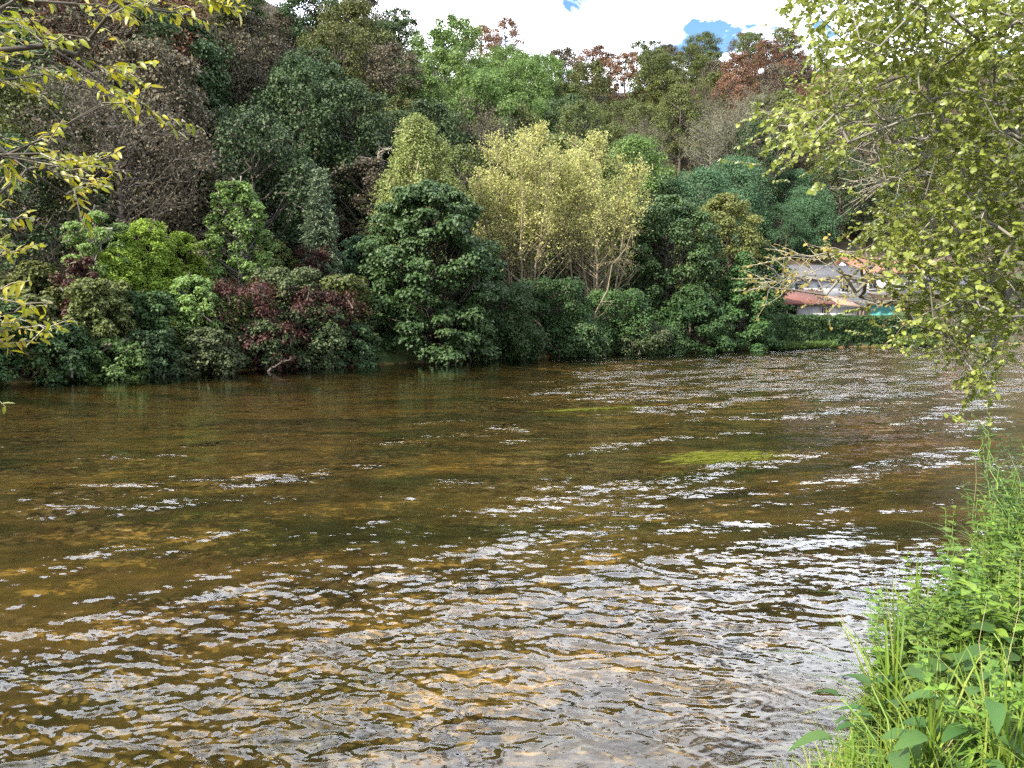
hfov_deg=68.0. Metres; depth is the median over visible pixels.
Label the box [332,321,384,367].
waterside bush
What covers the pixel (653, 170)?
olive leaved tree
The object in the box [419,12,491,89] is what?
chestnut tree
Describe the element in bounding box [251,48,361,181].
woodland tree
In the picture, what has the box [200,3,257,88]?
bare tree
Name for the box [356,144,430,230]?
woodland tree
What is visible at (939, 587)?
mint plant
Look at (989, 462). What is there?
sallow plant
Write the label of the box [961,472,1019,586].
mint plant
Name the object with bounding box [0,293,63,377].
waterside bush
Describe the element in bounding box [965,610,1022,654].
dock plant
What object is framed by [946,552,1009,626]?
nettle plant
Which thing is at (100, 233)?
elder tree
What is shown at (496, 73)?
chestnut tree
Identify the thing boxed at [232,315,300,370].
waterside bush
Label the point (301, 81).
woodland tree
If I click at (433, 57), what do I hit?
chestnut tree
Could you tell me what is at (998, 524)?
nettle plant
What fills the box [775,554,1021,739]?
grass tussock
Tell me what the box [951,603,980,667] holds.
nettle plant
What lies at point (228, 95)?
spruce tree
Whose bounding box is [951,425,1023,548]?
sallow plant
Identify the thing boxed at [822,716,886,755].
dock plant
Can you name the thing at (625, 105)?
olive leaved tree
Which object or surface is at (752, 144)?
olive leaved tree
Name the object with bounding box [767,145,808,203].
thinning tree
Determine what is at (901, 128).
woodland tree
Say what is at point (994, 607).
grass tussock
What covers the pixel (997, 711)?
dock plant
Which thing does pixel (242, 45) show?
thinning tree
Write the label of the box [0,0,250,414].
hanging willow
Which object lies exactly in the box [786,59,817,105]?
thinning tree
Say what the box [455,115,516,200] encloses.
olive leaved tree
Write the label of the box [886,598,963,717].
nettle plant
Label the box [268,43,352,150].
woodland tree
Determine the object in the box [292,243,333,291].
creeper
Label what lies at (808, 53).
olive leaved tree
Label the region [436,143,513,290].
olive leaved tree
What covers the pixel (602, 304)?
leaning stem
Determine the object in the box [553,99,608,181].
olive leaved tree
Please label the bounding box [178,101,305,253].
woodland tree
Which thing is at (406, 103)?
olive leaved tree
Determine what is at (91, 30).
thinning tree
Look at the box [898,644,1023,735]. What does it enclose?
dock plant
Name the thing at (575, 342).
waterside bush
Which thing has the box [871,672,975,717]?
dock plant
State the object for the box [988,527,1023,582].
nettle plant
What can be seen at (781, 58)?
thinning tree
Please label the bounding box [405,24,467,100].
chestnut tree
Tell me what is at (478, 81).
chestnut tree
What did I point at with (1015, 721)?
nettle plant
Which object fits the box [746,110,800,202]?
poplar tree
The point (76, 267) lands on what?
creeper
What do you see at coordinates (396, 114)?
woodland tree
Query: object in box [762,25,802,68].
olive leaved tree
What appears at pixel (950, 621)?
nettle plant
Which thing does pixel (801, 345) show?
bank grass
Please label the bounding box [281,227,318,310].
bank bush
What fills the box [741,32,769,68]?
olive leaved tree
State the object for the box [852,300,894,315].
tarpaulin shelter
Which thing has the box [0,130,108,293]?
woodland tree
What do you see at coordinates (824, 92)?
autumn tree
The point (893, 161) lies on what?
olive leaved tree
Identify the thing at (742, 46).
olive leaved tree
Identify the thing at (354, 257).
bank bush
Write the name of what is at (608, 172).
olive leaved tree
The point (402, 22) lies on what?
woodland tree
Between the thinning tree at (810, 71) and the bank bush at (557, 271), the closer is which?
the bank bush at (557, 271)
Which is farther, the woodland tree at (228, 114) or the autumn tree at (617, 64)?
the autumn tree at (617, 64)
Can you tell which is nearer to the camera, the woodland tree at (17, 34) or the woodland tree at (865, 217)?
the woodland tree at (17, 34)
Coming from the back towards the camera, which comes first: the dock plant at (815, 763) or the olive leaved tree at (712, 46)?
the olive leaved tree at (712, 46)
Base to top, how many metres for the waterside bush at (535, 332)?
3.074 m
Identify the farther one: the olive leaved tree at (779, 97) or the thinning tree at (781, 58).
the thinning tree at (781, 58)
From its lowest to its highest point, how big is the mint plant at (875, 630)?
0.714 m
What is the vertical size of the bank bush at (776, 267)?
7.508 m
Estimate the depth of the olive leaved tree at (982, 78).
143.18 m
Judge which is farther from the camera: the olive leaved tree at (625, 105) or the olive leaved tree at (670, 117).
the olive leaved tree at (670, 117)
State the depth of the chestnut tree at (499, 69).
96.51 m
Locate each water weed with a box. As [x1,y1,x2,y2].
[534,406,650,421]
[648,449,794,481]
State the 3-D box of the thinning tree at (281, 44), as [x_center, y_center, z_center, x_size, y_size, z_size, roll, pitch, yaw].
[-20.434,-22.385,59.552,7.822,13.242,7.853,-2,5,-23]
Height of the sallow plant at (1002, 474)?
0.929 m
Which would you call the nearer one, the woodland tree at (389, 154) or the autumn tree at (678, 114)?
the woodland tree at (389, 154)
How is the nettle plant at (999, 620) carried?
on the ground at (566, 642)
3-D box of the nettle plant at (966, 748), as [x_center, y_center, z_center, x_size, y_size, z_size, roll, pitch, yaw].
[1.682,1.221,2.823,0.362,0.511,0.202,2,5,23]
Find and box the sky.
[266,0,1023,92]
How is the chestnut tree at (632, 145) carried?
on the ground at (566, 642)
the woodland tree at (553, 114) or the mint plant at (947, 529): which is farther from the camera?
the woodland tree at (553, 114)
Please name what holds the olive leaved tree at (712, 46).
on the ground at (566, 642)
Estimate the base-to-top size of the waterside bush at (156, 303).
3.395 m
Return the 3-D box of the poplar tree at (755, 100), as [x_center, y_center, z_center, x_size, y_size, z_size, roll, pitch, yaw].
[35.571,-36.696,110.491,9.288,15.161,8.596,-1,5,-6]
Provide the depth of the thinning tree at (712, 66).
129.33 m
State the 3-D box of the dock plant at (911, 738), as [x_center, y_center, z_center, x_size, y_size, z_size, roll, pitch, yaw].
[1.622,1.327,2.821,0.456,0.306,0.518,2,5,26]
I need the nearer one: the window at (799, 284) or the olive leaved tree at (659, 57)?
the window at (799, 284)
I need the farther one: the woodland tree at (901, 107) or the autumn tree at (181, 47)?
the woodland tree at (901, 107)
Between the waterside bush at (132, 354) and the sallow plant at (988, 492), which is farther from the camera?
the waterside bush at (132, 354)
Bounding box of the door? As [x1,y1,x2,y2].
[830,305,837,315]
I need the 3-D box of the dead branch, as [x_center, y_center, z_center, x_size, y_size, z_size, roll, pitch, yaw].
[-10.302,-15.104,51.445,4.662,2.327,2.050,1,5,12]
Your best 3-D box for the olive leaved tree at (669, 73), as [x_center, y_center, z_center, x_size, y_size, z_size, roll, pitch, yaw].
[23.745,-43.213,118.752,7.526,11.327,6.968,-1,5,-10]
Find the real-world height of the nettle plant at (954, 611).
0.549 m
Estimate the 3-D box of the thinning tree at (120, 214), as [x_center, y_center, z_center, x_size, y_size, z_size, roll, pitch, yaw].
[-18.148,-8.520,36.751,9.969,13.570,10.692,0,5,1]
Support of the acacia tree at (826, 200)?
on the ground at (566, 642)
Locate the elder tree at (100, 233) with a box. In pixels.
[60,204,131,279]
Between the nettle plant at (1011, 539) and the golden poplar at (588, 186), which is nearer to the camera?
the nettle plant at (1011, 539)
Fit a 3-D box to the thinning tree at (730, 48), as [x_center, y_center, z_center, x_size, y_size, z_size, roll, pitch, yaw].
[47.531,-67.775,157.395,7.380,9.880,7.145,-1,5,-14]
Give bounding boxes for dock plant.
[788,674,964,767]
[807,743,865,767]
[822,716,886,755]
[825,732,895,767]
[834,704,915,767]
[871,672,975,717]
[881,686,1023,767]
[883,567,1019,645]
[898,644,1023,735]
[903,673,1023,767]
[915,636,1023,712]
[933,637,991,696]
[940,660,1023,743]
[947,622,1021,697]
[951,591,1022,641]
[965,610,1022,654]
[984,572,1023,638]
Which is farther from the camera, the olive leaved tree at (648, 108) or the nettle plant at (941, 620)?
the olive leaved tree at (648, 108)
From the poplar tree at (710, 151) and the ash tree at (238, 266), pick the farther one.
the poplar tree at (710, 151)
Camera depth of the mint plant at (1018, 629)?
3.59 m
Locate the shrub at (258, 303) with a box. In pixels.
[209,276,281,359]
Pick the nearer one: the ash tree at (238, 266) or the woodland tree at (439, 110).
the ash tree at (238, 266)
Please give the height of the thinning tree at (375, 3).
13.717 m
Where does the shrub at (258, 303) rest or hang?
on the ground at (566, 642)
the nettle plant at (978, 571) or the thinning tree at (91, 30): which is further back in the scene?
the thinning tree at (91, 30)
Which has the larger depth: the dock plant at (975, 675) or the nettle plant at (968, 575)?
the nettle plant at (968, 575)
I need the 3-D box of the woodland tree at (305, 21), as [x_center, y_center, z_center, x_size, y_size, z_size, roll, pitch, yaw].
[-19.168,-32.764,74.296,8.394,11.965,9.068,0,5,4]
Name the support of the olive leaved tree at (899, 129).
on the ground at (566, 642)
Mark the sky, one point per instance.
(613, 24)
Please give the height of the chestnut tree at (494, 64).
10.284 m
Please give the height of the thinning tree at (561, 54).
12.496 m
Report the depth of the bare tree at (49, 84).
39.79 m
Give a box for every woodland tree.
[0,0,37,113]
[0,25,90,224]
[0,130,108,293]
[95,3,238,201]
[172,110,322,285]
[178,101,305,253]
[208,0,266,65]
[245,62,362,229]
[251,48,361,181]
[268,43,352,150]
[273,0,354,65]
[285,75,397,240]
[352,109,408,187]
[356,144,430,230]
[357,18,407,80]
[374,4,424,65]
[378,15,422,78]
[390,97,479,199]
[500,128,554,239]
[542,93,603,151]
[543,97,594,130]
[561,111,599,138]
[605,134,656,205]
[618,173,695,262]
[705,124,746,172]
[731,118,784,211]
[811,148,871,242]
[815,89,862,150]
[837,165,896,243]
[839,94,885,159]
[883,108,920,152]
[885,96,931,150]
[892,158,944,224]
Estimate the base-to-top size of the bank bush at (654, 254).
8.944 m
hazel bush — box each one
[644,284,737,355]
[714,250,786,354]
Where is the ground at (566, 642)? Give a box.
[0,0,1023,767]
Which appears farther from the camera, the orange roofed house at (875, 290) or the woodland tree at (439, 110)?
the orange roofed house at (875, 290)
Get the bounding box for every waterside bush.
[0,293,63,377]
[0,300,35,384]
[24,317,110,387]
[59,277,140,370]
[76,336,153,385]
[112,289,183,366]
[122,328,186,377]
[165,272,231,367]
[173,326,252,380]
[201,294,257,360]
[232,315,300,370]
[249,265,322,370]
[282,299,348,370]
[316,273,381,365]
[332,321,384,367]
[471,279,548,360]
[484,316,551,362]
[519,275,602,361]
[540,311,613,361]
[577,287,657,358]
[608,318,674,360]
[645,322,689,357]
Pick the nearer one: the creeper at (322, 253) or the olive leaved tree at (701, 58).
the creeper at (322, 253)
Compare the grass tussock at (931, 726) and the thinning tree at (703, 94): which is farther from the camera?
the thinning tree at (703, 94)
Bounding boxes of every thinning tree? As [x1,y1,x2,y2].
[0,49,225,276]
[1,0,98,78]
[6,0,192,163]
[72,33,229,239]
[90,0,199,92]
[113,127,244,321]
[210,9,296,107]
[212,29,292,179]
[254,11,301,89]
[273,0,327,48]
[326,154,409,298]
[332,16,378,80]
[340,0,388,51]
[352,39,429,121]
[437,88,533,230]
[546,46,581,94]
[561,41,590,84]
[596,52,627,92]
[660,43,684,81]
[677,80,722,144]
[695,59,731,111]
[725,31,755,67]
[754,61,793,116]
[763,36,800,78]
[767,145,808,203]
[776,114,822,180]
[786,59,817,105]
[826,125,874,185]
[900,166,945,241]
[968,225,1010,290]
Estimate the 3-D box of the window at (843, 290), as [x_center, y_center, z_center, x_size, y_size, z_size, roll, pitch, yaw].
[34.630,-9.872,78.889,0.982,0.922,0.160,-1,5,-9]
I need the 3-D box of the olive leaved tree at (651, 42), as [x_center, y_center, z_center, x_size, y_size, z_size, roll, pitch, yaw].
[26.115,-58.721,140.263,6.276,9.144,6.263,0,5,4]
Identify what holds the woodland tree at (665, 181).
on the ground at (566, 642)
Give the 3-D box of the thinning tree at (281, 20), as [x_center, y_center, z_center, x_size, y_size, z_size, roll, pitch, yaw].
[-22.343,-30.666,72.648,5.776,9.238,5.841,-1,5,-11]
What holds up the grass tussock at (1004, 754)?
on the ground at (566, 642)
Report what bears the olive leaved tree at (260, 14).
on the ground at (566, 642)
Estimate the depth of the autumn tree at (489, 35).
111.05 m
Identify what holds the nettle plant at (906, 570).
on the ground at (566, 642)
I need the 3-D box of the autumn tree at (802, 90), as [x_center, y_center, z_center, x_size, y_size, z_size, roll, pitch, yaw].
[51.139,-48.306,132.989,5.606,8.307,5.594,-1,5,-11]
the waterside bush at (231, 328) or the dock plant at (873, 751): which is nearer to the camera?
the dock plant at (873, 751)
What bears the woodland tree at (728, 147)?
on the ground at (566, 642)
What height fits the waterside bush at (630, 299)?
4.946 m
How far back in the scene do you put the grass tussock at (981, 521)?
5.78 m
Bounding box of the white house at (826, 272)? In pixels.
[758,265,868,307]
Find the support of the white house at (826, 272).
on the ground at (566, 642)
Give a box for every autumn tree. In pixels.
[0,0,112,117]
[78,0,220,147]
[462,23,502,66]
[487,15,529,61]
[571,43,617,96]
[604,50,643,115]
[673,82,699,129]
[706,72,750,149]
[716,51,764,120]
[718,67,761,126]
[750,38,786,86]
[768,58,803,95]
[775,31,807,66]
[784,51,812,85]
[793,84,815,118]
[804,71,846,134]
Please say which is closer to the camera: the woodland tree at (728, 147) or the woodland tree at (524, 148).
the woodland tree at (524, 148)
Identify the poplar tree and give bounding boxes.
[677,107,742,178]
[695,94,761,171]
[724,81,783,147]
[744,92,778,126]
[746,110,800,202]
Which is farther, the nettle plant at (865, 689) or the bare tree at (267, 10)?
the bare tree at (267, 10)
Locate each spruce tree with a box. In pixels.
[186,58,236,185]
[188,38,240,207]
[272,141,343,308]
[291,166,353,303]
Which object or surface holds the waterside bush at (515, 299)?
on the ground at (566, 642)
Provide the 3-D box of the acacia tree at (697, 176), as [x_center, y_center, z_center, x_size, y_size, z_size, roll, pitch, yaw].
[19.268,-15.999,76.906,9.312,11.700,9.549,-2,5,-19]
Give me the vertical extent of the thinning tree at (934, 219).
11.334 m
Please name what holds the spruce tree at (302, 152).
on the ground at (566, 642)
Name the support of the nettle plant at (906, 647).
on the ground at (566, 642)
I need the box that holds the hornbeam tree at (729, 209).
[687,192,772,314]
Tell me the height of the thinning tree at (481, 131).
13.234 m
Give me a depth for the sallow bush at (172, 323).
31.26 m
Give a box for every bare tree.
[5,43,158,218]
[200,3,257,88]
[252,0,282,34]
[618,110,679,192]
[692,92,736,157]
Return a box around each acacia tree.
[656,208,736,284]
[669,163,749,260]
[699,154,777,241]
[703,174,761,210]
[758,203,809,255]
[763,168,816,216]
[775,197,842,257]
[779,184,844,252]
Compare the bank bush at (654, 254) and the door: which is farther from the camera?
the door
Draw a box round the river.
[0,344,1023,767]
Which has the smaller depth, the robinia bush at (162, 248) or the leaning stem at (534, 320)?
the robinia bush at (162, 248)
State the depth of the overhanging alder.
6.02 m
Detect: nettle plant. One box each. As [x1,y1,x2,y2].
[836,712,877,767]
[857,674,919,753]
[880,576,925,694]
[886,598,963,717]
[899,552,953,619]
[899,589,954,659]
[913,637,1023,767]
[924,592,993,677]
[934,581,981,663]
[936,543,1008,609]
[939,574,996,676]
[941,535,1023,674]
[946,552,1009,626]
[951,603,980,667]
[965,552,999,631]
[977,495,1023,545]
[979,546,1023,600]
[980,643,1023,741]
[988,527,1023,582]
[990,520,1015,590]
[991,518,1023,580]
[992,531,1023,601]
[1006,495,1023,562]
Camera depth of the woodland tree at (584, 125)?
84.90 m
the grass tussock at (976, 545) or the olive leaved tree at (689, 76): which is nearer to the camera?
the grass tussock at (976, 545)
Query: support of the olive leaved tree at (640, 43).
on the ground at (566, 642)
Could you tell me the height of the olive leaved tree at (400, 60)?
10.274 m
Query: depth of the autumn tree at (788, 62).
141.30 m
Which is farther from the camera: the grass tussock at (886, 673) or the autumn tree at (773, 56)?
the autumn tree at (773, 56)
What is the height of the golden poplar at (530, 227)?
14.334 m
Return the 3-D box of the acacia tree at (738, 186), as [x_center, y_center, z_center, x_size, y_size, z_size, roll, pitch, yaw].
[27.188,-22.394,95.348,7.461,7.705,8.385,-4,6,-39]
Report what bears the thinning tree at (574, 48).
on the ground at (566, 642)
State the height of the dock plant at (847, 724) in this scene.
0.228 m
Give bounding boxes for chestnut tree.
[369,73,460,179]
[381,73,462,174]
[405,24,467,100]
[418,47,477,122]
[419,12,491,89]
[446,64,494,121]
[446,70,521,183]
[454,68,518,154]
[472,77,543,158]
[474,57,502,71]
[486,43,530,82]
[487,66,531,106]
[500,49,561,99]
[501,57,554,118]
[512,97,560,136]
[531,53,573,96]
[598,133,679,240]
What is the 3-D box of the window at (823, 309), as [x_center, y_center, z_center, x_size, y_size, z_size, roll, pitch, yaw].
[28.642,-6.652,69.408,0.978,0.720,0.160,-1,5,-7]
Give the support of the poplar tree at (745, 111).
on the ground at (566, 642)
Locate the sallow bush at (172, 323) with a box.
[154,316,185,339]
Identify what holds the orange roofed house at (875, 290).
on the ground at (566, 642)
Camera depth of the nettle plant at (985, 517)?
5.59 m
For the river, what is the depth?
21.42 m
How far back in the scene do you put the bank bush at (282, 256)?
40.59 m
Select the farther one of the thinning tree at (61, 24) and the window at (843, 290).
the window at (843, 290)
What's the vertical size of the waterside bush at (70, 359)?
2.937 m
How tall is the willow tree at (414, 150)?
13.612 m
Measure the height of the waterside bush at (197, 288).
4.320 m
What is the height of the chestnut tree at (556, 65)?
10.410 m
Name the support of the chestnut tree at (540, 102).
on the ground at (566, 642)
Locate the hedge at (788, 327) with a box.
[769,313,938,346]
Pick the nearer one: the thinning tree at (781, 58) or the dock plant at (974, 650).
the dock plant at (974, 650)
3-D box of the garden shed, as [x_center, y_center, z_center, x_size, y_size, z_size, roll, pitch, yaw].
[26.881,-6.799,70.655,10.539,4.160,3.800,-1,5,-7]
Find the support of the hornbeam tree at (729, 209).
on the ground at (566, 642)
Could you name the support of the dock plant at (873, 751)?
on the ground at (566, 642)
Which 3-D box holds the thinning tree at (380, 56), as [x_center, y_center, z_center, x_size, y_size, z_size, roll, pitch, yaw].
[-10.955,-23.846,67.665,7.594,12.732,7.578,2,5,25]
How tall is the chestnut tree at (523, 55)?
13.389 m
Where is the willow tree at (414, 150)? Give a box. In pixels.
[351,112,476,319]
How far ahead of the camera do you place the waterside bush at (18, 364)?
26.45 m
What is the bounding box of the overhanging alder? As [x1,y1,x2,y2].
[717,0,1023,430]
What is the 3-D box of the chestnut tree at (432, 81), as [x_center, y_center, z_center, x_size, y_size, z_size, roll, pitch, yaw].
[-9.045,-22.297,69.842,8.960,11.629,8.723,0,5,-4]
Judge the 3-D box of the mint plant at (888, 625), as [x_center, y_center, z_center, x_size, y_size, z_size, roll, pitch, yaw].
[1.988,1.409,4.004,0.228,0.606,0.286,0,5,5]
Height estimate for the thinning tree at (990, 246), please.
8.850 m
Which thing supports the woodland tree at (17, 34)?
on the ground at (566, 642)
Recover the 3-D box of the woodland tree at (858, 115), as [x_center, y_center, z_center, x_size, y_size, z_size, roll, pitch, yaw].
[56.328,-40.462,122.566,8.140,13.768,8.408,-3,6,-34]
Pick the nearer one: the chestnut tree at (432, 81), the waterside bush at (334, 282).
the waterside bush at (334, 282)
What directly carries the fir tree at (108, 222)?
on the ground at (566, 642)
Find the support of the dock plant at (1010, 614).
on the ground at (566, 642)
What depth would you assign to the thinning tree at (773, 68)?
124.20 m
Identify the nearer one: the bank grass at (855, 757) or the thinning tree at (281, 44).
the bank grass at (855, 757)
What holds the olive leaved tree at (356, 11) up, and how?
on the ground at (566, 642)
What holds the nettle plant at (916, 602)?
on the ground at (566, 642)
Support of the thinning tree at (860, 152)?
on the ground at (566, 642)
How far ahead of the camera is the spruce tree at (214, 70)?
51.12 m
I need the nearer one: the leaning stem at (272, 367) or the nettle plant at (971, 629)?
the nettle plant at (971, 629)
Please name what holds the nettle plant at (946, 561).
on the ground at (566, 642)
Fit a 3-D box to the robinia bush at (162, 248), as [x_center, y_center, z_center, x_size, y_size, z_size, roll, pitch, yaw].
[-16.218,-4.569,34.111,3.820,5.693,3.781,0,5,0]
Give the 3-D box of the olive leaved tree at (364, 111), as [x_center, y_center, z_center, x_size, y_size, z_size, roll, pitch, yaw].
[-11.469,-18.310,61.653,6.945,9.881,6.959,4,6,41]
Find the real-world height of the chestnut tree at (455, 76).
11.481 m
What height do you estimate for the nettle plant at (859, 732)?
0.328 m
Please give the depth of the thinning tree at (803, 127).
110.34 m
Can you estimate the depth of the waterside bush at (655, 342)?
48.67 m
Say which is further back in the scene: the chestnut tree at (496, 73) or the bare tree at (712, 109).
the bare tree at (712, 109)
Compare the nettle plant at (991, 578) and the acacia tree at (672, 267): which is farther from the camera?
the acacia tree at (672, 267)
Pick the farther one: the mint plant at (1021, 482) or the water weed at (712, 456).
the water weed at (712, 456)
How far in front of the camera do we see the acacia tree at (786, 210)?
91.23 m
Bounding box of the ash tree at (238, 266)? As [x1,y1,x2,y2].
[197,176,280,316]
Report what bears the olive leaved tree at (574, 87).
on the ground at (566, 642)
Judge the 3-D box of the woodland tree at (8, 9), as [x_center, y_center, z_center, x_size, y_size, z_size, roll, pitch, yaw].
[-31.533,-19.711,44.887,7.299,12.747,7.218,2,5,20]
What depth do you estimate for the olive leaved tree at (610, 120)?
92.28 m
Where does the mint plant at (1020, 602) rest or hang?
on the ground at (566, 642)
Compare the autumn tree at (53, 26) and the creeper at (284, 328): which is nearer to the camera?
the creeper at (284, 328)
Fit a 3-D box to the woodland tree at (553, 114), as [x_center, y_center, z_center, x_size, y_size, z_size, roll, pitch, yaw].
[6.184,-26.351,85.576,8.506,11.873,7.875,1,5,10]
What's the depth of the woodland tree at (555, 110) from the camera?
90.03 m
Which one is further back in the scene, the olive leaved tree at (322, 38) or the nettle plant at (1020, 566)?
the olive leaved tree at (322, 38)
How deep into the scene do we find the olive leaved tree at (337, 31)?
65.90 m
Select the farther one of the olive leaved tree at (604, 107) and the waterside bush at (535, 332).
the olive leaved tree at (604, 107)
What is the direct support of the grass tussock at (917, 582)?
on the ground at (566, 642)
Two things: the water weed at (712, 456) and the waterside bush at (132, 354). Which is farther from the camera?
the waterside bush at (132, 354)
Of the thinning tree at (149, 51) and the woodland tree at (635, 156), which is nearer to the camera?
the thinning tree at (149, 51)
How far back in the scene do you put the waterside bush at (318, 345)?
34.66 m
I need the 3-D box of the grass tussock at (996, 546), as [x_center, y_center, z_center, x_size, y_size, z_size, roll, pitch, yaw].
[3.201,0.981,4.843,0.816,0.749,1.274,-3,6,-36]
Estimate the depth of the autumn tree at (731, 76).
117.59 m
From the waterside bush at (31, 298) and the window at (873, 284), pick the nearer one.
the waterside bush at (31, 298)
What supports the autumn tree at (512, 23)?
on the ground at (566, 642)
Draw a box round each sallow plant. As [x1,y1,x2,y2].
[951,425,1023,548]
[964,415,1023,537]
[982,443,1023,548]
[1000,429,1023,497]
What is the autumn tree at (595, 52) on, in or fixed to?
on the ground at (566, 642)
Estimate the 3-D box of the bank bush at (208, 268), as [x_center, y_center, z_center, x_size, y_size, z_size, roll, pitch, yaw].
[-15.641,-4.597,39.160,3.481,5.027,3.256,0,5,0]
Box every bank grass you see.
[735,446,1023,767]
[765,338,932,350]
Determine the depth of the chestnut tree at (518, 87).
80.53 m
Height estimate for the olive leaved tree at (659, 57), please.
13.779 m
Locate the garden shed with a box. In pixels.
[745,289,863,319]
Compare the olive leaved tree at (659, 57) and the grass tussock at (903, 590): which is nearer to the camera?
the grass tussock at (903, 590)
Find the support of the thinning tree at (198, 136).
on the ground at (566, 642)
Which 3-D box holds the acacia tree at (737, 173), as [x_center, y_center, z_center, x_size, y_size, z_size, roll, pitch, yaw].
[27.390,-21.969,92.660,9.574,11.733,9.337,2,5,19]
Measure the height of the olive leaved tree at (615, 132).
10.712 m
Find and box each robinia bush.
[86,247,150,306]
[109,218,187,313]
[153,231,214,319]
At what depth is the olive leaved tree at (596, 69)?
104.60 m
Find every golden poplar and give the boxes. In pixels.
[465,118,578,314]
[531,126,661,322]
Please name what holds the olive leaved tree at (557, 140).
on the ground at (566, 642)
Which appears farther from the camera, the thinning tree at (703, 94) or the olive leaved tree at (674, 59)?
the olive leaved tree at (674, 59)
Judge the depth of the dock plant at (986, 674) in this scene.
3.31 m
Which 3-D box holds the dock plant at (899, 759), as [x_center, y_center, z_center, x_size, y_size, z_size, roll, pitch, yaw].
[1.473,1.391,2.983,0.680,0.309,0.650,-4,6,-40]
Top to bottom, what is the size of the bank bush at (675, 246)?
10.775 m
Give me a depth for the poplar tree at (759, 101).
114.79 m
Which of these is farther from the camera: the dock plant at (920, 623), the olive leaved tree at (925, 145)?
the olive leaved tree at (925, 145)
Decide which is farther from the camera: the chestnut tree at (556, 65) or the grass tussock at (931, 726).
the chestnut tree at (556, 65)
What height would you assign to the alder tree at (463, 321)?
9.799 m
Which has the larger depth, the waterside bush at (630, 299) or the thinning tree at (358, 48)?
the thinning tree at (358, 48)
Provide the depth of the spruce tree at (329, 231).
40.70 m
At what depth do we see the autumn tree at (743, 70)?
122.14 m
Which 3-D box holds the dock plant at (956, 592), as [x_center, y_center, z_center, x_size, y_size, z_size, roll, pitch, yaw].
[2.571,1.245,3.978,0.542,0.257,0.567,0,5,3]
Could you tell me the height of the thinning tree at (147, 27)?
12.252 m
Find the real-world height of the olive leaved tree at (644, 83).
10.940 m
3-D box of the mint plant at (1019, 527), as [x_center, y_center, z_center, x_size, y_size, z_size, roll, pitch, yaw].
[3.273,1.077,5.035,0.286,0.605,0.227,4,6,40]
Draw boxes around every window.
[794,283,803,288]
[820,307,829,314]
[841,285,848,293]
[868,280,877,289]
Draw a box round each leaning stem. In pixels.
[267,357,293,371]
[503,301,559,350]
[591,229,650,321]
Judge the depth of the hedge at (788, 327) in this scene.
62.06 m
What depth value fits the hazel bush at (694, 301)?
52.39 m
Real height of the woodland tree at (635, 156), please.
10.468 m
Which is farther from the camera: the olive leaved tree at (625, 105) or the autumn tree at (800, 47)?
the autumn tree at (800, 47)
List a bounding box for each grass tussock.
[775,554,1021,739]
[820,529,959,656]
[828,601,1023,767]
[848,548,927,622]
[893,606,1023,767]
[917,456,1019,575]
[929,558,1023,639]
[936,513,1023,574]
[937,512,992,578]
[948,444,1023,514]
[956,456,1023,539]
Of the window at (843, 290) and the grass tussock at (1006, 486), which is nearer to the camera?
the grass tussock at (1006, 486)
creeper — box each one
[47,256,100,330]
[251,321,301,370]
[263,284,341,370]
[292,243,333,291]
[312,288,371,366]
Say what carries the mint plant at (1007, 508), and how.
on the ground at (566, 642)
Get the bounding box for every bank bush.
[0,259,69,320]
[179,248,236,324]
[243,238,299,317]
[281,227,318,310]
[337,232,387,329]
[453,239,506,318]
[514,234,603,326]
[600,223,676,317]
[668,220,736,290]
[741,245,797,324]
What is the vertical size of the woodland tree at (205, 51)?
13.060 m
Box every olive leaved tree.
[0,78,122,260]
[176,0,257,120]
[212,0,280,106]
[290,35,357,112]
[297,20,378,150]
[311,0,396,91]
[330,96,400,192]
[358,58,423,107]
[376,96,432,147]
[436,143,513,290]
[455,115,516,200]
[489,98,541,175]
[495,132,612,276]
[539,138,638,283]
[546,81,588,122]
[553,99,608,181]
[566,59,619,112]
[587,102,618,125]
[591,110,623,142]
[592,123,627,166]
[606,98,650,139]
[621,38,651,81]
[621,101,669,163]
[626,47,683,123]
[631,59,675,106]
[633,156,665,210]
[640,38,670,70]
[642,53,686,94]
[643,69,686,130]
[652,92,694,163]
[656,82,707,171]
[675,44,707,83]
[676,69,698,121]
[684,31,723,78]
[685,51,724,92]
[692,71,738,132]
[732,31,764,71]
[737,115,769,175]
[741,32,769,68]
[746,93,798,169]
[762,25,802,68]
[768,88,805,123]
[801,40,829,84]
[804,151,860,204]
[810,156,857,226]
[837,175,891,241]
[860,119,912,190]
[871,151,924,214]
[903,105,953,160]
[950,68,989,105]
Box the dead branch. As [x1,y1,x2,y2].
[328,142,391,178]
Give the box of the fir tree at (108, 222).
[79,194,138,324]
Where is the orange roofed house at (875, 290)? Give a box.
[833,257,967,294]
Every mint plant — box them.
[861,588,915,713]
[865,587,918,701]
[920,557,954,640]
[940,505,988,598]
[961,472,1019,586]
[983,501,1023,579]
[990,439,1023,523]
[992,479,1023,537]
[996,475,1023,543]
[1001,559,1023,654]
[1007,526,1023,655]
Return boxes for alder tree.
[353,179,508,364]
[608,194,727,331]
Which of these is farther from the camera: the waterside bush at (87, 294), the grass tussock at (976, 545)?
the waterside bush at (87, 294)
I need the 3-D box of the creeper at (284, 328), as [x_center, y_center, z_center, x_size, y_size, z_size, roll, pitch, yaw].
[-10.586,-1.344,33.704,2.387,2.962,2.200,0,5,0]

